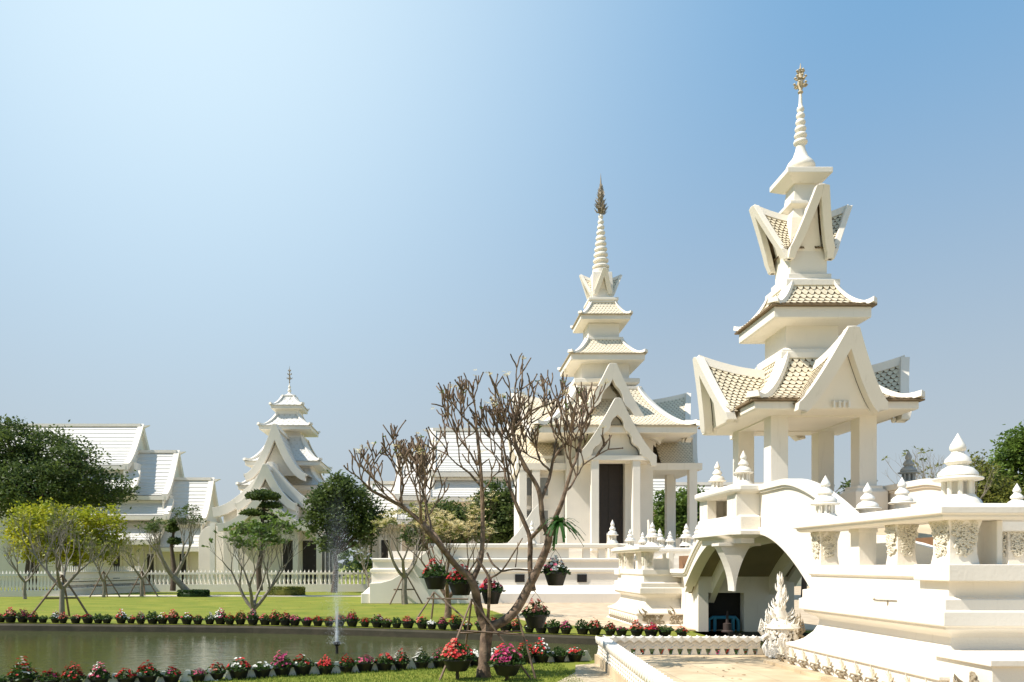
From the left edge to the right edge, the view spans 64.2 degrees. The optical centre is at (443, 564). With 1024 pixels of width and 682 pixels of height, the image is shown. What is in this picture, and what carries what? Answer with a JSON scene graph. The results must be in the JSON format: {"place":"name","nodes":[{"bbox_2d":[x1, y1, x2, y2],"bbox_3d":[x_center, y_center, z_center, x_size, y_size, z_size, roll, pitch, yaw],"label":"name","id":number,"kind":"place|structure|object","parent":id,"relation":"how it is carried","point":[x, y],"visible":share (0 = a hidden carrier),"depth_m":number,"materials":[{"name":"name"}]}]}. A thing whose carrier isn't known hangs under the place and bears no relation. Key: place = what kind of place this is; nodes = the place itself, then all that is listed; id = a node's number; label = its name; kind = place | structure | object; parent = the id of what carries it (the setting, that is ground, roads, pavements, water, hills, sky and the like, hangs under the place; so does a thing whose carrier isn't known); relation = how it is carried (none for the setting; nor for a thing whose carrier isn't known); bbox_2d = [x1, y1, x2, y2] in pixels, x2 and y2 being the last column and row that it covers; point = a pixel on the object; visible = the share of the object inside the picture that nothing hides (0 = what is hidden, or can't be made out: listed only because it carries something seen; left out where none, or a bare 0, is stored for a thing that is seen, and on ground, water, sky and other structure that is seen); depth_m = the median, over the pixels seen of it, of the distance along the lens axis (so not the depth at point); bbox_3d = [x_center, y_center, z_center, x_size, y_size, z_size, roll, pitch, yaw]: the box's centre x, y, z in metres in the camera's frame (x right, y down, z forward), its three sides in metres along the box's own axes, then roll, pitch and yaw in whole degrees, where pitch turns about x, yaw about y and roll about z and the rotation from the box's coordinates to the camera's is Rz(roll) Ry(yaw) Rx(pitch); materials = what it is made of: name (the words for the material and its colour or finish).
{"place":"outdoors","nodes":[
{"label":"outdoors","id":0,"kind":"place"},
{"bbox_2d":[0,424,222,584],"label":"temple hall","id":1,"kind":"structure","parent":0,"point":[165,485],"depth_m":62.46,"materials":[{"name":"white paint"}]},
{"bbox_2d":[146,552,155,582],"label":"window","id":2,"kind":"structure","parent":1,"relation":"in","point":[153,566],"depth_m":62.15,"materials":[{"name":"glass"}]},
{"bbox_2d":[178,552,187,582],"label":"window","id":3,"kind":"structure","parent":1,"relation":"in","point":[185,566],"depth_m":62.15,"materials":[{"name":"glass"}]},
{"bbox_2d":[47,595,360,596],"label":"garden path","id":4,"kind":"structure","parent":0,"point":[214,596],"depth_m":41.05,"materials":[{"name":"concrete"}]},
{"bbox_2d":[199,526,222,583],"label":"round topped wall","id":5,"kind":"structure","parent":0,"point":[204,556],"depth_m":57.00,"materials":[{"name":"white paint"}]},
{"bbox_2d":[0,623,765,681],"bbox_3d":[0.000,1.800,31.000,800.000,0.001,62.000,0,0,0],"label":"pond water","id":6,"kind":"structure","parent":0,"point":[85,651],"depth_m":17.49,"materials":[{"name":"green liquid"}]},
{"bbox_2d":[314,507,353,653],"bbox_3d":[-2.136,0.150,16.520,1.086,4.100,1.143,0,0,30],"label":"fountain","id":7,"kind":"object","parent":6,"relation":"in","point":[336,643],"visible":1,"depth_m":16.49,"materials":[{"name":"white liquid"}]},
{"bbox_2d":[721,611,732,635],"bbox_3d":[6.780,1.450,19.400,0.280,0.700,0.280,0,0,0],"label":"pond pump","id":8,"kind":"object","parent":6,"relation":"in","point":[727,627],"visible":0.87,"depth_m":19.31,"materials":[{"name":"metal"}]},
{"bbox_2d":[178,660,594,681],"bbox_3d":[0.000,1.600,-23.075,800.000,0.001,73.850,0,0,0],"label":"lawn","id":9,"kind":"structure","parent":0,"point":[570,665],"depth_m":11.75,"materials":[{"name":"green plant"}]},
{"bbox_2d":[5,656,39,681],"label":"flower pot","id":10,"kind":"object","parent":9,"relation":"on","point":[16,673],"visible":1,"depth_m":10.38,"materials":[{"name":"green plastic"}]},
{"bbox_2d":[35,668,61,681],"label":"flower pot","id":11,"kind":"object","parent":9,"relation":"on","point":[50,676],"visible":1,"depth_m":10.43,"materials":[{"name":"green plastic"}]},
{"bbox_2d":[60,661,86,681],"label":"flower pot","id":12,"kind":"object","parent":9,"relation":"on","point":[78,676],"visible":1,"depth_m":10.46,"materials":[{"name":"red plant"}]},
{"bbox_2d":[87,662,111,681],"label":"flower pot","id":13,"kind":"object","parent":9,"relation":"on","point":[99,677],"visible":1,"depth_m":10.57,"materials":[{"name":"black plastic"}]},
{"bbox_2d":[113,668,138,681],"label":"flower pot","id":14,"kind":"object","parent":9,"relation":"on","point":[126,677],"visible":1,"depth_m":10.64,"materials":[{"name":"red plastic"}]},
{"bbox_2d":[134,660,160,681],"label":"flower pot","id":15,"kind":"object","parent":9,"relation":"on","point":[151,673],"visible":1,"depth_m":10.79,"materials":[{"name":"black plastic"}]},
{"bbox_2d":[160,665,182,681],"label":"flower pot","id":16,"kind":"object","parent":9,"relation":"on","point":[175,675],"visible":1,"depth_m":10.88,"materials":[{"name":"red plant"}]},
{"bbox_2d":[188,668,208,681],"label":"flower pot","id":17,"kind":"object","parent":9,"relation":"on","point":[197,675],"visible":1,"depth_m":11.04,"materials":[{"name":"black plastic"}]},
{"bbox_2d":[205,662,225,679],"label":"flower pot","id":18,"kind":"object","parent":9,"relation":"on","point":[217,673],"visible":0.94,"depth_m":11.22,"materials":[{"name":"black plastic"}]},
{"bbox_2d":[225,657,251,679],"bbox_3d":[-2.862,1.446,11.382,0.399,0.307,0.371,0,0,5],"label":"flower pot","id":19,"kind":"object","parent":9,"relation":"on","point":[239,670],"visible":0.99,"depth_m":11.31,"materials":[{"name":"green plant"}]},
{"bbox_2d":[252,661,272,677],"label":"flower pot","id":20,"kind":"object","parent":9,"relation":"on","point":[263,670],"visible":1,"depth_m":11.48,"materials":[{"name":"black plastic"}]},
{"bbox_2d":[270,650,293,676],"bbox_3d":[-2.324,1.415,11.701,0.374,0.370,0.378,0,0,14],"label":"flower pot","id":21,"kind":"object","parent":9,"relation":"on","point":[281,668],"visible":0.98,"depth_m":11.62,"materials":[{"name":"black plastic"}]},
{"bbox_2d":[292,654,314,675],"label":"flower pot","id":22,"kind":"object","parent":9,"relation":"on","point":[303,667],"visible":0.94,"depth_m":11.74,"materials":[{"name":"green plant"}]},
{"bbox_2d":[19,650,591,681],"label":"triangle edging","id":23,"kind":"object","parent":9,"relation":"on","point":[251,673],"visible":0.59,"depth_m":11.75,"materials":[{"name":"white paint"}]},
{"bbox_2d":[316,655,334,674],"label":"flower pot","id":24,"kind":"object","parent":9,"relation":"on","point":[325,666],"visible":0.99,"depth_m":11.81,"materials":[{"name":"red plant"}]},
{"bbox_2d":[337,654,355,672],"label":"flower pot","id":25,"kind":"object","parent":9,"relation":"on","point":[347,665],"visible":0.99,"depth_m":11.98,"materials":[{"name":"red plant"}]},
{"bbox_2d":[352,654,376,671],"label":"flower pot","id":26,"kind":"object","parent":9,"relation":"on","point":[364,664],"visible":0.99,"depth_m":12.09,"materials":[{"name":"pink plant"}]},
{"bbox_2d":[375,653,396,671],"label":"flower pot","id":27,"kind":"object","parent":9,"relation":"on","point":[386,664],"visible":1,"depth_m":12.19,"materials":[{"name":"plant"}]},
{"bbox_2d":[394,648,410,669],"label":"flower pot","id":28,"kind":"object","parent":9,"relation":"on","point":[403,663],"visible":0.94,"depth_m":12.35,"materials":[{"name":"red plant"}]},
{"bbox_2d":[413,648,430,668],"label":"flower pot","id":29,"kind":"object","parent":9,"relation":"on","point":[421,661],"visible":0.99,"depth_m":12.45,"materials":[{"name":"white plant"}]},
{"bbox_2d":[438,638,476,679],"bbox_3d":[0.196,1.331,11.285,0.560,0.637,0.530,0,0,0],"label":"flower pot","id":30,"kind":"object","parent":9,"relation":"on","point":[460,660],"visible":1,"depth_m":11.18,"materials":[{"name":"black plastic"}]},
{"bbox_2d":[343,353,622,677],"bbox_3d":[0.600,-0.694,11.659,4.047,4.688,1.735,0,0,0],"label":"frangipani tree","id":31,"kind":"object","parent":9,"relation":"on","point":[507,618],"visible":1,"depth_m":11.62,"materials":[{"name":"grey plant"}]},
{"bbox_2d":[419,555,451,588],"bbox_3d":[-0.122,0.105,12.203,0.500,0.522,0.480,0,0,0],"label":"hanging pot","id":32,"kind":"object","parent":31,"relation":"hanging from","point":[434,577],"visible":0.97,"depth_m":12.09,"materials":[{"name":"black plastic"}]},
{"bbox_2d":[445,560,478,594],"bbox_3d":[0.263,0.183,11.895,0.488,0.522,0.478,0,0,-28],"label":"hanging pot","id":33,"kind":"object","parent":31,"relation":"hanging from","point":[461,586],"visible":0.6,"depth_m":11.78,"materials":[{"name":"black plastic"}]},
{"bbox_2d":[479,568,505,603],"bbox_3d":[0.700,0.302,11.706,0.410,0.523,0.389,0,0,0],"label":"hanging pot","id":34,"kind":"object","parent":31,"relation":"hanging from","point":[496,591],"visible":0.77,"depth_m":11.61,"materials":[{"name":"black plastic"}]},
{"bbox_2d":[519,591,549,627],"bbox_3d":[1.349,0.635,11.907,0.487,0.584,0.618,0,0,0],"label":"hanging pot","id":35,"kind":"object","parent":31,"relation":"hanging from","point":[534,615],"visible":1,"depth_m":11.89,"materials":[{"name":"black plastic"}]},
{"bbox_2d":[540,548,570,585],"bbox_3d":[1.624,0.026,11.794,0.469,0.549,0.459,0,0,0],"label":"hanging pot","id":36,"kind":"object","parent":31,"relation":"hanging from","point":[555,575],"visible":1,"depth_m":11.69,"materials":[{"name":"black plastic"}]},
{"bbox_2d":[538,515,584,550],"bbox_3d":[1.664,-0.451,11.490,0.620,0.493,0.738,0,0,-29],"label":"bird nest fern","id":37,"kind":"object","parent":31,"relation":"attached to","point":[557,523],"visible":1,"depth_m":11.35,"materials":[{"name":"green plant"}]},
{"bbox_2d":[439,599,531,679],"bbox_3d":[0.589,1.080,11.724,1.371,1.208,0.980,0,0,0],"label":"tree prop","id":38,"kind":"object","parent":9,"relation":"on","point":[468,631],"visible":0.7,"depth_m":11.45,"materials":[{"name":"brown wood"}]},
{"bbox_2d":[487,643,525,680],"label":"flower pot","id":39,"kind":"object","parent":9,"relation":"on","point":[505,664],"visible":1,"depth_m":11.08,"materials":[{"name":"black plastic"}]},
{"bbox_2d":[517,640,535,663],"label":"flower pot","id":40,"kind":"object","parent":9,"relation":"on","point":[523,652],"visible":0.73,"depth_m":13.16,"materials":[{"name":"red plant"}]},
{"bbox_2d":[532,637,552,662],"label":"flower pot","id":41,"kind":"object","parent":9,"relation":"on","point":[544,654],"visible":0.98,"depth_m":13.21,"materials":[{"name":"red plant"}]},
{"bbox_2d":[551,646,567,662],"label":"flower pot","id":42,"kind":"object","parent":9,"relation":"on","point":[560,655],"visible":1,"depth_m":13.32,"materials":[{"name":"black plastic"}]},
{"bbox_2d":[566,647,584,661],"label":"flower pot","id":43,"kind":"object","parent":9,"relation":"on","point":[575,655],"visible":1,"depth_m":13.40,"materials":[{"name":"red plant"}]},
{"bbox_2d":[558,663,614,681],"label":"gravel strip","id":44,"kind":"object","parent":9,"relation":"on","point":[594,672],"visible":0.89,"depth_m":11.77,"materials":[{"name":"beige gravel"}]},
{"bbox_2d":[595,635,764,681],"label":"low wall","id":45,"kind":"structure","parent":9,"relation":"on","point":[627,665],"depth_m":13.02,"materials":[{"name":"white paint"}]},
{"bbox_2d":[0,623,809,644],"bbox_3d":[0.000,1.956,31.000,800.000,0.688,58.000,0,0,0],"label":"pond bank","id":46,"kind":"structure","parent":0,"point":[563,639],"depth_m":21.05,"materials":[{"name":"stone"}]},
{"bbox_2d":[670,450,940,631],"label":"arched bridge","id":47,"kind":"structure","parent":46,"relation":"on","point":[751,543],"depth_m":15.59,"materials":[{"name":"white paint"}]},
{"bbox_2d":[708,616,739,630],"bbox_3d":[6.760,1.514,19.602,0.810,0.573,0.125,0,0,0],"label":"water pipe","id":48,"kind":"object","parent":47,"relation":"attached to","point":[732,618],"visible":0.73,"depth_m":19.58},
{"bbox_2d":[692,63,924,511],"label":"bridge pavilion","id":49,"kind":"structure","parent":47,"relation":"on","point":[817,379],"depth_m":15.63,"materials":[{"name":"white paint"}]},
{"bbox_2d":[0,565,812,635],"bbox_3d":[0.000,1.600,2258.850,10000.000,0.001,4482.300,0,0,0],"label":"lawn","id":50,"kind":"structure","parent":0,"point":[300,607],"depth_m":30.50,"materials":[{"name":"green plant"}]},
{"bbox_2d":[1,607,16,622],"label":"flower pot","id":51,"kind":"object","parent":50,"relation":"on","point":[9,618],"visible":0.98,"depth_m":22.43,"materials":[{"name":"black plastic"}]},
{"bbox_2d":[1,537,53,598],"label":"frangipani tree","id":52,"kind":"object","parent":50,"relation":"on","point":[28,578],"visible":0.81,"depth_m":38.01,"materials":[{"name":"grey plant"}]},
{"bbox_2d":[0,571,60,596],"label":"balustrade fence","id":53,"kind":"object","parent":50,"relation":"on","point":[29,593],"visible":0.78,"depth_m":41.03,"materials":[{"name":"white paint"}]},
{"bbox_2d":[0,502,114,617],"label":"frangipani tree","id":54,"kind":"object","parent":50,"relation":"on","point":[61,586],"visible":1,"depth_m":24.43,"materials":[{"name":"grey plant"}]},
{"bbox_2d":[31,574,88,616],"bbox_3d":[-11.689,0.952,24.794,1.727,1.332,0.746,0,0,-22],"label":"tree prop","id":55,"kind":"object","parent":50,"relation":"on","point":[66,597],"visible":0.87,"depth_m":24.57,"materials":[{"name":"brown wood"}]},
{"bbox_2d":[0,496,138,589],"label":"flowering tree","id":56,"kind":"object","parent":50,"relation":"on","point":[37,523],"visible":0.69,"depth_m":44.27,"materials":[{"name":"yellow plant"}]},
{"bbox_2d":[0,413,140,589],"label":"broadleaf tree","id":57,"kind":"object","parent":50,"relation":"on","point":[49,474],"visible":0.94,"depth_m":50.86,"materials":[{"name":"green plant"}]},
{"bbox_2d":[60,566,140,595],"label":"balustrade fence","id":58,"kind":"object","parent":50,"relation":"on","point":[83,583],"visible":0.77,"depth_m":44.40,"materials":[{"name":"white paint"}]},
{"bbox_2d":[84,531,123,596],"bbox_3d":[-16.938,0.014,40.064,2.174,3.390,1.749,0,0,44],"label":"frangipani tree","id":59,"kind":"object","parent":50,"relation":"on","point":[96,547],"visible":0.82,"depth_m":39.87,"materials":[{"name":"grey plant"}]},
{"bbox_2d":[116,531,160,596],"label":"frangipani tree","id":60,"kind":"object","parent":50,"relation":"on","point":[141,577],"visible":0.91,"depth_m":40.89,"materials":[{"name":"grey plant"}]},
{"bbox_2d":[133,503,206,589],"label":"frangipani tree","id":61,"kind":"object","parent":50,"relation":"on","point":[155,528],"visible":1,"depth_m":40.88,"materials":[{"name":"grey plant"}]},
{"bbox_2d":[165,517,187,590],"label":"cloud pruned tree","id":62,"kind":"object","parent":50,"relation":"on","point":[173,540],"visible":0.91,"depth_m":42.89,"materials":[{"name":"green plant"}]},
{"bbox_2d":[177,589,209,596],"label":"clipped hedge","id":63,"kind":"object","parent":50,"relation":"on","point":[194,593],"visible":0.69,"depth_m":40.50,"materials":[{"name":"green plant"}]},
{"bbox_2d":[246,608,258,624],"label":"flower pot","id":64,"kind":"object","parent":50,"relation":"on","point":[252,618],"visible":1,"depth_m":21.58,"materials":[{"name":"plant"}]},
{"bbox_2d":[143,570,371,591],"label":"balustrade fence","id":65,"kind":"object","parent":50,"relation":"on","point":[312,587],"visible":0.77,"depth_m":48.24,"materials":[{"name":"white paint"}]},
{"bbox_2d":[201,507,316,613],"bbox_3d":[-5.348,-0.005,23.608,2.922,3.413,2.472,0,0,-44],"label":"frangipani tree","id":66,"kind":"object","parent":50,"relation":"on","point":[273,537],"visible":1,"depth_m":23.37,"materials":[{"name":"green plant"}]},
{"bbox_2d":[237,488,287,590],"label":"cloud pruned tree","id":67,"kind":"object","parent":50,"relation":"on","point":[264,495],"visible":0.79,"depth_m":40.72,"materials":[{"name":"green plant"}]},
{"bbox_2d":[210,366,337,583],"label":"spired shrine","id":68,"kind":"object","parent":50,"relation":"on","point":[287,463],"visible":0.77,"depth_m":53.80,"materials":[{"name":"white paint"}]},
{"bbox_2d":[283,541,292,582],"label":"doorway","id":69,"kind":"structure","parent":68,"relation":"in","point":[289,566],"depth_m":53.74,"materials":[{"name":"brown wood"}]},
{"bbox_2d":[303,541,315,582],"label":"doorway","id":70,"kind":"structure","parent":68,"relation":"in","point":[309,560],"depth_m":53.74,"materials":[{"name":"brown wood"}]},
{"bbox_2d":[268,586,305,595],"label":"clipped hedge","id":71,"kind":"object","parent":50,"relation":"on","point":[286,590],"visible":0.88,"depth_m":41.87,"materials":[{"name":"green plant"}]},
{"bbox_2d":[293,469,393,592],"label":"shade tree","id":72,"kind":"object","parent":50,"relation":"on","point":[339,494],"visible":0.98,"depth_m":46.50,"materials":[{"name":"green plant"}]},
{"bbox_2d":[344,609,359,626],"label":"flower pot","id":73,"kind":"object","parent":50,"relation":"on","point":[351,619],"visible":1,"depth_m":20.95,"materials":[{"name":"black plastic"}]},
{"bbox_2d":[338,535,371,578],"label":"distant trees","id":74,"kind":"object","parent":50,"relation":"on","point":[355,563],"visible":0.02,"depth_m":94.84,"materials":[{"name":"green plant"}]},
{"bbox_2d":[354,539,387,587],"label":"frangipani tree","id":75,"kind":"object","parent":50,"relation":"on","point":[366,574],"visible":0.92,"depth_m":42.98,"materials":[{"name":"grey plant"}]},
{"bbox_2d":[370,501,440,603],"bbox_3d":[-1.538,-0.442,33.104,2.980,4.298,3.232,0,0,0],"label":"frangipani tree","id":76,"kind":"object","parent":50,"relation":"on","point":[404,574],"visible":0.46,"depth_m":32.80,"materials":[{"name":"grey plant"}]},
{"bbox_2d":[378,488,498,617],"bbox_3d":[-0.155,-0.315,24.747,3.722,4.041,2.579,0,0,0],"label":"frangipani tree","id":77,"kind":"object","parent":50,"relation":"on","point":[446,592],"visible":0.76,"depth_m":24.50,"materials":[{"name":"green plant"}]},
{"bbox_2d":[416,592,467,619],"bbox_3d":[-0.043,1.167,23.299,1.501,0.814,0.656,0,0,0],"label":"tree prop","id":78,"kind":"object","parent":50,"relation":"on","point":[443,599],"visible":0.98,"depth_m":23.10,"materials":[{"name":"brown wood"}]},
{"bbox_2d":[447,613,461,629],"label":"flower pot","id":79,"kind":"object","parent":50,"relation":"on","point":[455,622],"visible":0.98,"depth_m":19.86,"materials":[{"name":"green plant"}]},
{"bbox_2d":[545,619,561,633],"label":"flower pot","id":80,"kind":"object","parent":50,"relation":"on","point":[551,628],"visible":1,"depth_m":18.85,"materials":[{"name":"green plant"}]},
{"bbox_2d":[574,619,588,634],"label":"flower pot","id":81,"kind":"object","parent":50,"relation":"on","point":[581,629],"visible":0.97,"depth_m":18.62,"materials":[{"name":"green plant"}]},
{"bbox_2d":[586,617,603,634],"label":"flower pot","id":82,"kind":"object","parent":50,"relation":"on","point":[595,628],"visible":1,"depth_m":18.50,"materials":[{"name":"pink plant"}]},
{"bbox_2d":[628,619,643,635],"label":"flower pot","id":83,"kind":"object","parent":50,"relation":"on","point":[635,630],"visible":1,"depth_m":18.10,"materials":[{"name":"plant"}]},
{"bbox_2d":[642,622,659,635],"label":"flower pot","id":84,"kind":"object","parent":50,"relation":"on","point":[651,630],"visible":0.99,"depth_m":17.95,"materials":[{"name":"red plant"}]},
{"bbox_2d":[0,0,1023,563],"label":"sky","id":85,"kind":"structure","parent":0,"point":[382,203],"materials":[{"name":"blue"}]},
{"bbox_2d":[472,586,818,632],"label":"plaza paving","id":86,"kind":"structure","parent":0,"point":[572,613],"depth_m":26.78,"materials":[{"name":"beige stone"}]},
{"bbox_2d":[395,496,473,550],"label":"shade tree","id":87,"kind":"object","parent":86,"relation":"on","point":[451,505],"visible":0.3,"depth_m":45.48,"materials":[{"name":"green plant"}]},
{"bbox_2d":[361,428,513,567],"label":"temple hall","id":88,"kind":"structure","parent":86,"relation":"on","point":[462,483],"depth_m":56.90,"materials":[{"name":"white paint"}]},
{"bbox_2d":[379,538,390,557],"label":"window","id":89,"kind":"structure","parent":88,"relation":"in","point":[383,550],"depth_m":56.63,"materials":[{"name":"white paint"}]},
{"bbox_2d":[456,477,513,543],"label":"shade tree","id":90,"kind":"object","parent":86,"relation":"on","point":[502,515],"visible":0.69,"depth_m":44.36,"materials":[{"name":"green plant"}]},
{"bbox_2d":[361,176,701,603],"bbox_3d":[5.200,-8.525,37.350,17.200,20.250,12.300,0,0,0],"label":"temple shrine","id":91,"kind":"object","parent":86,"relation":"on","point":[608,504],"visible":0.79,"depth_m":36.60,"materials":[{"name":"white paint"}]},
{"bbox_2d":[599,464,622,548],"bbox_3d":[7.500,-2.690,36.990,1.320,3.980,0.120,0,0,0],"label":"door","id":92,"kind":"structure","parent":91,"relation":"in","point":[610,475],"depth_m":36.95,"materials":[{"name":"brown wood"}]},
{"bbox_2d":[653,484,704,547],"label":"garden tree","id":93,"kind":"object","parent":86,"relation":"on","point":[681,512],"visible":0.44,"depth_m":45.57,"materials":[{"name":"green plant"}]},
{"bbox_2d":[801,477,850,596],"bbox_3d":[18.992,-1.311,39.828,4.084,6.028,3.054,0,0,0],"label":"garden tree","id":94,"kind":"object","parent":86,"relation":"on","point":[803,581],"visible":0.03,"depth_m":39.94,"materials":[{"name":"green plant"}]},
{"bbox_2d":[881,446,995,498],"bbox_3d":[18.340,-2.107,30.244,3.829,4.625,3.292,0,0,33],"label":"frangipani tree","id":95,"kind":"object","parent":86,"relation":"on","point":[941,465],"visible":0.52,"depth_m":30.05,"materials":[{"name":"grey plant"}]},
{"bbox_2d":[931,449,1023,502],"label":"garden tree","id":96,"kind":"object","parent":86,"relation":"on","point":[994,493],"visible":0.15,"depth_m":32.60,"materials":[{"name":"green plant"}]},
{"bbox_2d":[980,421,1023,493],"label":"garden tree","id":97,"kind":"object","parent":86,"relation":"on","point":[1009,457],"visible":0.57,"depth_m":35.72,"materials":[{"name":"green plant"}]},
{"bbox_2d":[606,522,697,626],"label":"temple terrace","id":98,"kind":"structure","parent":0,"point":[649,589],"depth_m":21.16,"materials":[{"name":"white paint"}]},
{"bbox_2d":[653,479,676,547],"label":"temple hall","id":99,"kind":"structure","parent":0,"point":[658,484],"depth_m":49.34,"materials":[{"name":"white paint"}]},
{"bbox_2d":[595,654,824,681],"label":"terrace paving","id":100,"kind":"structure","parent":0,"point":[686,668],"depth_m":11.37,"materials":[{"name":"beige stone"}]},
{"bbox_2d":[758,573,805,658],"bbox_3d":[5.247,0.777,12.733,0.673,1.354,0.590,0,0,-28],"label":"guardian ornament","id":101,"kind":"object","parent":100,"relation":"on","point":[782,627],"visible":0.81,"depth_m":12.62,"materials":[{"name":"white paint"}]},
{"bbox_2d":[764,433,1023,681],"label":"temple terrace","id":102,"kind":"structure","parent":100,"relation":"on","point":[900,601],"depth_m":8.91,"materials":[{"name":"white paint"}]},
{"bbox_2d":[676,482,807,585],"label":"temple hall","id":103,"kind":"structure","parent":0,"point":[707,487],"depth_m":62.04,"materials":[{"name":"white tile"}]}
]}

